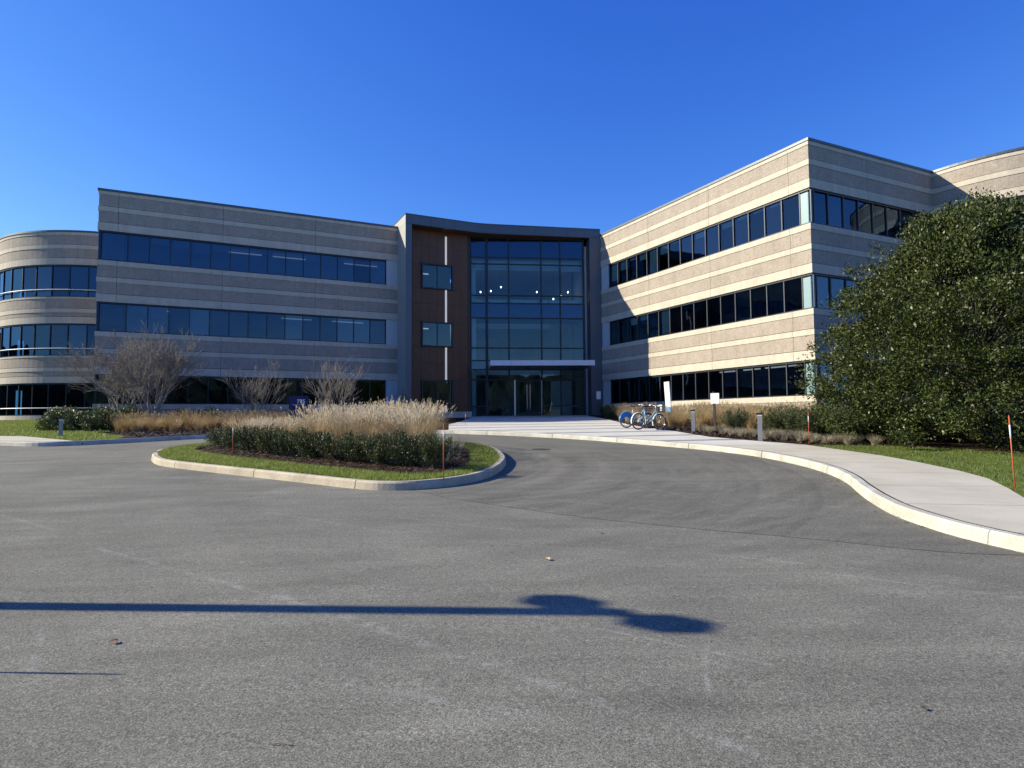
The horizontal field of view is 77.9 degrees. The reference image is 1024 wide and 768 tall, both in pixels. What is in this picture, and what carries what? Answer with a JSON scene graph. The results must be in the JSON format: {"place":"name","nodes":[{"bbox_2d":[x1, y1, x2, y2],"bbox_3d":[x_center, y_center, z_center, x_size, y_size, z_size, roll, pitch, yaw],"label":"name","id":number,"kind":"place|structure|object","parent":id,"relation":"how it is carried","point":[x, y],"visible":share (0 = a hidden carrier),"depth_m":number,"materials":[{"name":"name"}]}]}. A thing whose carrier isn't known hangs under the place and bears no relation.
{"place":"outdoors","nodes":[
{"label":"outdoors","id":0,"kind":"place"},
{"bbox_2d":[0,436,69,441],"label":"path","id":1,"kind":"structure","parent":0,"point":[20,438],"depth_m":22.95,"materials":[{"name":"concrete"}]},
{"bbox_2d":[0,420,124,440],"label":"lawn","id":2,"kind":"structure","parent":0,"point":[114,436],"depth_m":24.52,"materials":[{"name":"plant"}]},
{"bbox_2d":[34,406,80,430],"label":"flowering shrub","id":3,"kind":"object","parent":2,"relation":"on","point":[49,423],"visible":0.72,"depth_m":29.25,"materials":[{"name":"green plant"}]},
{"bbox_2d":[58,418,63,435],"bbox_3d":[-17.707,1.697,24.846,0.180,0.740,0.160,1,-4,-30],"label":"light bollard","id":4,"kind":"object","parent":2,"relation":"on","point":[60,432],"visible":0.77,"depth_m":24.80,"materials":[{"name":"grey metal"}]},
{"bbox_2d":[54,408,99,430],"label":"flowering shrub","id":5,"kind":"object","parent":2,"relation":"on","point":[68,420],"visible":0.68,"depth_m":28.97,"materials":[{"name":"green plant"}]},
{"bbox_2d":[110,417,471,438],"bbox_3d":[-12.286,2.156,33.636,23.483,0.847,20.306,0,-3,-13],"label":"mulch bed","id":6,"kind":"object","parent":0,"point":[455,420],"visible":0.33,"depth_m":34.14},
{"bbox_2d":[77,407,119,430],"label":"flowering shrub","id":7,"kind":"object","parent":6,"relation":"on","point":[98,416],"visible":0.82,"depth_m":28.75,"materials":[{"name":"green plant"}]},
{"bbox_2d":[81,404,117,426],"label":"flowering shrub","id":8,"kind":"object","parent":6,"relation":"on","point":[101,407],"visible":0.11,"depth_m":31.08,"materials":[{"name":"green plant"}]},
{"bbox_2d":[48,328,182,410],"bbox_3d":[-20.472,-0.262,33.905,4.907,5.178,5.845,0,-3,0],"label":"crape myrtle","id":9,"kind":"object","parent":6,"relation":"on","point":[107,394],"visible":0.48,"depth_m":33.13,"materials":[{"name":"brown plant"}]},
{"bbox_2d":[110,412,136,430],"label":"russet grass","id":10,"kind":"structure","parent":6,"relation":"on","point":[125,427],"depth_m":27.30,"materials":[{"name":"plant"}]},
{"bbox_2d":[106,403,145,428],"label":"flowering shrub","id":11,"kind":"object","parent":6,"relation":"on","point":[125,411],"visible":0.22,"depth_m":30.81,"materials":[{"name":"green plant"}]},
{"bbox_2d":[124,413,149,431],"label":"russet grass","id":12,"kind":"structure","parent":6,"relation":"on","point":[137,426],"depth_m":27.19,"materials":[{"name":"plant"}]},
{"bbox_2d":[81,322,210,421],"bbox_3d":[-17.347,-0.600,31.060,6.468,5.659,5.129,-2,-4,32],"label":"crape myrtle","id":13,"kind":"object","parent":6,"relation":"on","point":[169,365],"visible":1,"depth_m":31.21,"materials":[{"name":"brown plant"}]},
{"bbox_2d":[142,414,165,431],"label":"russet grass","id":14,"kind":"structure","parent":6,"relation":"on","point":[154,427],"depth_m":27.33,"materials":[{"name":"plant"}]},
{"bbox_2d":[164,413,182,430],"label":"russet grass","id":15,"kind":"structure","parent":6,"relation":"on","point":[174,428],"depth_m":27.19,"materials":[{"name":"plant"}]},
{"bbox_2d":[175,408,205,430],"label":"russet grass","id":16,"kind":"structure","parent":6,"relation":"on","point":[189,426],"depth_m":27.62,"materials":[{"name":"plant"}]},
{"bbox_2d":[186,415,209,430],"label":"russet grass","id":17,"kind":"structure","parent":6,"relation":"on","point":[198,428],"depth_m":27.37,"materials":[{"name":"plant"}]},
{"bbox_2d":[202,410,223,429],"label":"russet grass","id":18,"kind":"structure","parent":6,"relation":"on","point":[212,422],"depth_m":28.55,"materials":[{"name":"plant"}]},
{"bbox_2d":[109,427,330,438],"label":"bark mulch","id":19,"kind":"object","parent":6,"relation":"on","point":[163,432],"visible":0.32,"depth_m":26.02,"materials":[{"name":"brown wood"}]},
{"bbox_2d":[218,413,241,428],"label":"russet grass","id":20,"kind":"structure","parent":6,"relation":"on","point":[225,425],"depth_m":27.23,"materials":[{"name":"plant"}]},
{"bbox_2d":[214,356,291,418],"bbox_3d":[-13.308,0.378,32.398,3.138,3.682,3.049,-3,-4,37],"label":"crape myrtle","id":21,"kind":"object","parent":6,"relation":"on","point":[259,388],"visible":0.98,"depth_m":32.47,"materials":[{"name":"brown plant"}]},
{"bbox_2d":[289,396,307,423],"bbox_3d":[-9.740,1.305,28.871,0.820,1.520,0.150,0,-3,-12],"label":"address sign","id":22,"kind":"object","parent":6,"relation":"on","point":[297,401],"visible":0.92,"depth_m":28.82,"materials":[{"name":"blue metal"}]},
{"bbox_2d":[299,355,370,410],"bbox_3d":[-9.182,0.330,33.018,3.705,3.758,4.071,1,-3,-19],"label":"crape myrtle","id":23,"kind":"object","parent":6,"relation":"on","point":[330,396],"visible":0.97,"depth_m":33.02,"materials":[{"name":"brown plant"}]},
{"bbox_2d":[404,412,471,417],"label":"planter wall","id":24,"kind":"structure","parent":6,"relation":"on","point":[459,414],"depth_m":43.16,"materials":[{"name":"grey concrete"}]},
{"bbox_2d":[157,440,500,480],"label":"island lawn","id":25,"kind":"structure","parent":0,"point":[328,475],"depth_m":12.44,"materials":[{"name":"plant"}]},
{"bbox_2d":[195,442,470,474],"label":"bark mulch","id":26,"kind":"object","parent":25,"relation":"on","point":[337,461],"visible":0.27,"depth_m":14.53,"materials":[{"name":"brown wood"}]},
{"bbox_2d":[204,426,231,447],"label":"yew shrub","id":27,"kind":"object","parent":26,"relation":"on","point":[211,438],"visible":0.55,"depth_m":18.15,"materials":[{"name":"green plant"}]},
{"bbox_2d":[214,428,243,449],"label":"yew shrub","id":28,"kind":"object","parent":26,"relation":"on","point":[227,439],"visible":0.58,"depth_m":17.35,"materials":[{"name":"green plant"}]},
{"bbox_2d":[229,423,266,451],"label":"yew shrub","id":29,"kind":"object","parent":26,"relation":"on","point":[242,441],"visible":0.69,"depth_m":16.51,"materials":[{"name":"green plant"}]},
{"bbox_2d":[246,418,281,448],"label":"fountain grass","id":30,"kind":"object","parent":26,"relation":"on","point":[264,424],"depth_m":17.21,"materials":[{"name":"plant"}]},
{"bbox_2d":[246,423,289,453],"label":"yew shrub","id":31,"kind":"object","parent":26,"relation":"on","point":[262,440],"visible":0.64,"depth_m":15.93,"materials":[{"name":"green plant"}]},
{"bbox_2d":[261,416,299,452],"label":"fountain grass","id":32,"kind":"object","parent":26,"relation":"on","point":[283,427],"depth_m":16.48,"materials":[{"name":"plant"}]},
{"bbox_2d":[268,426,304,455],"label":"yew shrub","id":33,"kind":"object","parent":26,"relation":"on","point":[287,444],"visible":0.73,"depth_m":15.30,"materials":[{"name":"green plant"}]},
{"bbox_2d":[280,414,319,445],"bbox_3d":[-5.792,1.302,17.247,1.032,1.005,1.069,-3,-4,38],"label":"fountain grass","id":34,"kind":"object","parent":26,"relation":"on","point":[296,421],"depth_m":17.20,"materials":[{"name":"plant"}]},
{"bbox_2d":[285,425,329,457],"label":"yew shrub","id":35,"kind":"object","parent":26,"relation":"on","point":[305,444],"visible":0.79,"depth_m":14.83,"materials":[{"name":"green plant"}]},
{"bbox_2d":[281,399,338,456],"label":"fountain grass","id":36,"kind":"object","parent":26,"relation":"on","point":[316,423],"depth_m":15.18,"materials":[{"name":"plant"}]},
{"bbox_2d":[312,427,354,459],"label":"yew shrub","id":37,"kind":"object","parent":26,"relation":"on","point":[327,442],"visible":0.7,"depth_m":14.25,"materials":[{"name":"green plant"}]},
{"bbox_2d":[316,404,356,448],"bbox_3d":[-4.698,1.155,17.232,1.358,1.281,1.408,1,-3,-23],"label":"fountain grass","id":38,"kind":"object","parent":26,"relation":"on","point":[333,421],"depth_m":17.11,"materials":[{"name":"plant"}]},
{"bbox_2d":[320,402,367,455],"bbox_3d":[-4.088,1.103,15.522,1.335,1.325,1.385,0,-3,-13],"label":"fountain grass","id":39,"kind":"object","parent":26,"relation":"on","point":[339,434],"depth_m":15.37,"materials":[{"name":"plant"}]},
{"bbox_2d":[320,399,372,439],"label":"fountain grass","id":40,"kind":"object","parent":26,"relation":"on","point":[343,415],"depth_m":16.38,"materials":[{"name":"plant"}]},
{"bbox_2d":[333,430,376,461],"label":"yew shrub","id":41,"kind":"object","parent":26,"relation":"on","point":[351,449],"visible":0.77,"depth_m":13.75,"materials":[{"name":"green plant"}]},
{"bbox_2d":[329,402,392,460],"bbox_3d":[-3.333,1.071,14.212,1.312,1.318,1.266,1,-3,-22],"label":"fountain grass","id":42,"kind":"object","parent":26,"relation":"on","point":[367,429],"depth_m":14.20,"materials":[{"name":"plant"}]},
{"bbox_2d":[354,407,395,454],"bbox_3d":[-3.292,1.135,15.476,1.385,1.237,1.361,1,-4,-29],"label":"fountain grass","id":43,"kind":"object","parent":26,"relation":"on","point":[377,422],"depth_m":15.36,"materials":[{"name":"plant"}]},
{"bbox_2d":[360,431,401,463],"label":"yew shrub","id":44,"kind":"object","parent":26,"relation":"on","point":[378,446],"visible":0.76,"depth_m":13.29,"materials":[{"name":"green plant"}]},
{"bbox_2d":[371,396,411,426],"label":"fountain grass","id":45,"kind":"object","parent":26,"relation":"on","point":[398,401],"depth_m":19.49,"materials":[{"name":"plant"}]},
{"bbox_2d":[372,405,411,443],"bbox_3d":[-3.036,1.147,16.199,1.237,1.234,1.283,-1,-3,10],"label":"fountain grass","id":46,"kind":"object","parent":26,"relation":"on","point":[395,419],"depth_m":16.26,"materials":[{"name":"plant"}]},
{"bbox_2d":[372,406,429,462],"bbox_3d":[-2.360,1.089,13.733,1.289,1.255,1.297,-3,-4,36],"label":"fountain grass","id":47,"kind":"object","parent":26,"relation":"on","point":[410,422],"depth_m":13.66,"materials":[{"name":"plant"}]},
{"bbox_2d":[373,403,430,435],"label":"fountain grass","id":48,"kind":"object","parent":26,"relation":"on","point":[419,414],"depth_m":15.09,"materials":[{"name":"plant"}]},
{"bbox_2d":[383,429,427,465],"bbox_3d":[-2.215,1.342,13.091,0.948,0.895,1.071,-2,-4,32],"label":"yew shrub","id":49,"kind":"object","parent":26,"relation":"on","point":[403,441],"visible":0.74,"depth_m":12.96,"materials":[{"name":"green plant"}]},
{"bbox_2d":[395,402,447,441],"bbox_3d":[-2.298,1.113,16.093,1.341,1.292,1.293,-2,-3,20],"label":"fountain grass","id":50,"kind":"object","parent":26,"relation":"on","point":[424,430],"depth_m":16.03,"materials":[{"name":"plant"}]},
{"bbox_2d":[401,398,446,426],"bbox_3d":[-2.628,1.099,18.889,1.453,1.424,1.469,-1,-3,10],"label":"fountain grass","id":51,"kind":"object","parent":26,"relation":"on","point":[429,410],"depth_m":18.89,"materials":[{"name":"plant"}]},
{"bbox_2d":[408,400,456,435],"bbox_3d":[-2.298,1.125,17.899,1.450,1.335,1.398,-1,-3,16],"label":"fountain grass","id":52,"kind":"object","parent":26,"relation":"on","point":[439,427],"depth_m":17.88,"materials":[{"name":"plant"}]},
{"bbox_2d":[407,432,460,467],"bbox_3d":[-1.579,1.341,12.705,1.079,0.859,1.002,-2,-4,32],"label":"yew shrub","id":53,"kind":"object","parent":26,"relation":"on","point":[434,451],"visible":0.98,"depth_m":12.59,"materials":[{"name":"green plant"}]},
{"bbox_2d":[439,435,466,460],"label":"bare shrub","id":54,"kind":"object","parent":26,"relation":"on","point":[460,444],"visible":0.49,"depth_m":14.14,"materials":[{"name":"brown plant"}]},
{"bbox_2d":[0,434,1023,767],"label":"road","id":55,"kind":"structure","parent":0,"point":[244,620],"depth_m":4.22,"materials":[{"name":"grey asphalt"}]},
{"bbox_2d":[151,442,505,490],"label":"island curb","id":56,"kind":"structure","parent":55,"relation":"on","point":[499,465],"depth_m":11.89,"materials":[{"name":"beige concrete"}]},
{"bbox_2d":[416,434,1023,554],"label":"road lane","id":57,"kind":"structure","parent":55,"relation":"attached to","point":[683,487],"depth_m":10.32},
{"bbox_2d":[0,0,1023,282],"label":"sky","id":58,"kind":"structure","parent":0,"point":[602,115],"materials":[{"name":"blue"}]},
{"bbox_2d":[19,429,1023,534],"bbox_3d":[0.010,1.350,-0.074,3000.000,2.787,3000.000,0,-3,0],"label":"ground","id":59,"kind":"structure","parent":0,"point":[104,432],"depth_m":12.20,"materials":[{"name":"grey concrete"}]},
{"bbox_2d":[0,137,1023,420],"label":"office building","id":60,"kind":"structure","parent":59,"relation":"on","point":[726,285],"depth_m":41.73,"materials":[{"name":"concrete"}]},
{"bbox_2d":[0,383,93,415],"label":"ribbon window","id":61,"kind":"structure","parent":60,"relation":"in","point":[22,399],"depth_m":44.91,"materials":[{"name":"black glass"}]},
{"bbox_2d":[0,323,95,357],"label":"ribbon window","id":62,"kind":"structure","parent":60,"relation":"in","point":[43,339],"depth_m":45.14,"materials":[{"name":"blue glass"}]},
{"bbox_2d":[0,265,96,300],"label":"ribbon window","id":63,"kind":"structure","parent":60,"relation":"in","point":[32,280],"depth_m":45.37,"materials":[{"name":"blue glass"}]},
{"bbox_2d":[93,374,385,404],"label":"ribbon window","id":64,"kind":"structure","parent":60,"relation":"in","point":[211,391],"depth_m":40.11,"materials":[{"name":"black glass"}]},
{"bbox_2d":[95,301,385,343],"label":"ribbon window","id":65,"kind":"structure","parent":60,"relation":"in","point":[110,316],"depth_m":40.14,"materials":[{"name":"blue glass"}]},
{"bbox_2d":[98,230,386,284],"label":"ribbon window","id":66,"kind":"structure","parent":60,"relation":"in","point":[112,245],"depth_m":40.35,"materials":[{"name":"blue glass"}]},
{"bbox_2d":[421,262,452,290],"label":"window","id":67,"kind":"structure","parent":60,"relation":"in","point":[422,263],"depth_m":45.25,"materials":[{"name":"blue glass"}]},
{"bbox_2d":[421,321,452,347],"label":"window","id":68,"kind":"structure","parent":60,"relation":"in","point":[422,322],"depth_m":44.98,"materials":[{"name":"blue glass"}]},
{"bbox_2d":[421,380,453,405],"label":"window","id":69,"kind":"structure","parent":60,"relation":"in","point":[452,393],"depth_m":44.83,"materials":[{"name":"black glass"}]},
{"bbox_2d":[516,380,527,415],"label":"door","id":70,"kind":"structure","parent":60,"relation":"in","point":[517,414],"depth_m":46.53,"materials":[{"name":"black glass"}]},
{"bbox_2d":[528,380,540,415],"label":"door","id":71,"kind":"structure","parent":60,"relation":"in","point":[530,413],"depth_m":46.64,"materials":[{"name":"black glass"}]},
{"bbox_2d":[610,359,914,403],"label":"ribbon window","id":72,"kind":"structure","parent":60,"relation":"in","point":[794,362],"depth_m":36.40,"materials":[{"name":"black glass"}]},
{"bbox_2d":[609,188,929,287],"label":"ribbon window","id":73,"kind":"structure","parent":60,"relation":"in","point":[654,252],"depth_m":34.87,"materials":[{"name":"black glass"}]},
{"bbox_2d":[609,273,929,345],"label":"ribbon window","id":74,"kind":"structure","parent":60,"relation":"in","point":[666,315],"depth_m":36.26,"materials":[{"name":"black glass"}]},
{"bbox_2d":[0,430,1023,552],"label":"curb","id":75,"kind":"structure","parent":59,"relation":"on","point":[951,526],"depth_m":12.07,"materials":[{"name":"concrete"}]},
{"bbox_2d":[449,415,803,444],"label":"plaza","id":76,"kind":"structure","parent":0,"point":[586,425],"depth_m":27.73,"materials":[{"name":"grey concrete"}]},
{"bbox_2d":[619,404,653,427],"bbox_3d":[5.466,1.396,27.715,1.795,1.072,0.694,3,-4,-22],"label":"bicycle","id":77,"kind":"object","parent":76,"relation":"on","point":[623,415],"visible":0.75,"depth_m":27.58,"materials":[{"name":"blue metal"}]},
{"bbox_2d":[631,404,665,429],"bbox_3d":[5.635,1.365,26.115,1.795,1.072,0.694,3,-4,-26],"label":"bicycle","id":78,"kind":"object","parent":76,"relation":"on","point":[657,408],"visible":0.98,"depth_m":26.16,"materials":[{"name":"silver metal"}]},
{"bbox_2d":[663,405,683,426],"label":"tan grass","id":79,"kind":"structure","parent":0,"point":[670,423],"depth_m":28.92,"materials":[{"name":"plant"}]},
{"bbox_2d":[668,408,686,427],"bbox_3d":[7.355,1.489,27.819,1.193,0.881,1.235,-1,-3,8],"label":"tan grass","id":80,"kind":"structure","parent":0,"point":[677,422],"depth_m":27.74,"materials":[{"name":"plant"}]},
{"bbox_2d":[670,403,690,425],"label":"tan grass","id":81,"kind":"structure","parent":0,"point":[684,423],"depth_m":29.46,"materials":[{"name":"plant"}]},
{"bbox_2d":[688,402,717,426],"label":"tan grass","id":82,"kind":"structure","parent":0,"point":[704,422],"depth_m":27.13,"materials":[{"name":"plant"}]},
{"bbox_2d":[732,402,763,430],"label":"tan grass","id":83,"kind":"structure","parent":0,"point":[752,424],"depth_m":25.05,"materials":[{"name":"plant"}]},
{"bbox_2d":[588,415,1023,450],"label":"mulch bed","id":84,"kind":"object","parent":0,"point":[954,444],"visible":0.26,"depth_m":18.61,"materials":[{"name":"brown wood"}]},
{"bbox_2d":[604,407,615,417],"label":"yew shrub","id":85,"kind":"object","parent":84,"relation":"on","point":[611,413],"visible":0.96,"depth_m":39.83,"materials":[{"name":"green plant"}]},
{"bbox_2d":[664,382,671,417],"bbox_3d":[7.466,0.979,30.235,0.072,2.180,0.282,2,-8,-42],"label":"bike share totem","id":86,"kind":"object","parent":84,"relation":"on","point":[667,394],"visible":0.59,"depth_m":30.23,"materials":[{"name":"white metal"}]},
{"bbox_2d":[690,410,694,432],"bbox_3d":[6.951,1.433,24.329,0.180,0.890,0.160,-2,-3,20],"label":"light bollard","id":87,"kind":"object","parent":84,"relation":"on","point":[693,419],"visible":0.89,"depth_m":24.27,"materials":[{"name":"grey metal"}]},
{"bbox_2d":[710,392,718,426],"bbox_3d":[8.187,1.114,25.488,0.350,1.610,0.082,-3,-4,38],"label":"notice sign","id":88,"kind":"object","parent":84,"relation":"on","point":[714,397],"visible":0.88,"depth_m":25.49,"materials":[{"name":"white metal"}]},
{"bbox_2d":[718,408,750,429],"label":"yew shrub","id":89,"kind":"object","parent":84,"relation":"on","point":[731,418],"visible":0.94,"depth_m":24.10,"materials":[{"name":"green plant"}]},
{"bbox_2d":[756,413,762,440],"bbox_3d":[7.701,1.340,19.697,0.180,0.890,0.160,-2,-3,20],"label":"light bollard","id":90,"kind":"object","parent":84,"relation":"on","point":[759,419],"visible":0.93,"depth_m":19.63,"materials":[{"name":"grey metal"}]},
{"bbox_2d":[762,428,778,439],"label":"sedge clump","id":91,"kind":"object","parent":84,"relation":"on","point":[765,435],"visible":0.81,"depth_m":20.07,"materials":[{"name":"beige plant"}]},
{"bbox_2d":[754,405,791,431],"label":"yew shrub","id":92,"kind":"object","parent":84,"relation":"on","point":[777,417],"visible":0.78,"depth_m":22.38,"materials":[{"name":"green plant"}]},
{"bbox_2d":[775,429,792,439],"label":"sedge clump","id":93,"kind":"object","parent":84,"relation":"on","point":[782,436],"visible":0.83,"depth_m":19.55,"materials":[{"name":"beige plant"}]},
{"bbox_2d":[771,402,803,431],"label":"yew shrub","id":94,"kind":"object","parent":84,"relation":"on","point":[787,409],"visible":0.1,"depth_m":23.91,"materials":[{"name":"green plant"}]},
{"bbox_2d":[792,431,810,440],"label":"sedge clump","id":95,"kind":"object","parent":84,"relation":"on","point":[804,438],"visible":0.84,"depth_m":19.06,"materials":[{"name":"beige plant"}]},
{"bbox_2d":[782,406,824,434],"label":"yew shrub","id":96,"kind":"object","parent":84,"relation":"on","point":[799,422],"visible":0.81,"depth_m":20.70,"materials":[{"name":"green plant"}]},
{"bbox_2d":[798,402,839,435],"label":"yew shrub","id":97,"kind":"object","parent":84,"relation":"on","point":[821,428],"visible":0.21,"depth_m":21.05,"materials":[{"name":"green plant"}]},
{"bbox_2d":[820,404,869,436],"bbox_3d":[10.178,1.183,19.246,1.356,1.256,1.382,-1,-3,3],"label":"yew shrub","id":98,"kind":"object","parent":84,"relation":"on","point":[847,410],"visible":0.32,"depth_m":19.10,"materials":[{"name":"green plant"}]},
{"bbox_2d":[838,434,856,444],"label":"sedge clump","id":99,"kind":"object","parent":84,"relation":"on","point":[848,441],"visible":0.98,"depth_m":18.01,"materials":[{"name":"beige plant"}]},
{"bbox_2d":[866,434,885,445],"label":"sedge clump","id":100,"kind":"object","parent":84,"relation":"on","point":[877,441],"visible":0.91,"depth_m":17.69,"materials":[{"name":"beige plant"}]},
{"bbox_2d":[788,186,1023,449],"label":"evergreen tree","id":101,"kind":"object","parent":84,"relation":"on","point":[961,241],"visible":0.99,"depth_m":17.25,"materials":[{"name":"green plant"}]},
{"bbox_2d":[884,404,938,437],"bbox_3d":[11.835,1.127,18.950,1.421,1.343,1.448,1,-3,-17],"label":"yew shrub","id":102,"kind":"object","parent":84,"relation":"on","point":[911,422],"visible":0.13,"depth_m":18.70,"materials":[{"name":"green plant"}]},
{"bbox_2d":[718,445,1023,533],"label":"sidewalk","id":103,"kind":"structure","parent":0,"point":[964,496],"depth_m":9.87,"materials":[{"name":"concrete"}]},
{"bbox_2d":[811,443,1023,496],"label":"lawn","id":104,"kind":"structure","parent":0,"point":[1003,459],"depth_m":13.87,"materials":[{"name":"plant"}]},
{"bbox_2d":[1008,415,1015,489],"bbox_3d":[7.408,1.027,9.385,0.022,1.132,0.021,-2,-3,0],"label":"marker stake","id":105,"kind":"object","parent":104,"relation":"on","point":[1011,450],"visible":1,"depth_m":9.38,"materials":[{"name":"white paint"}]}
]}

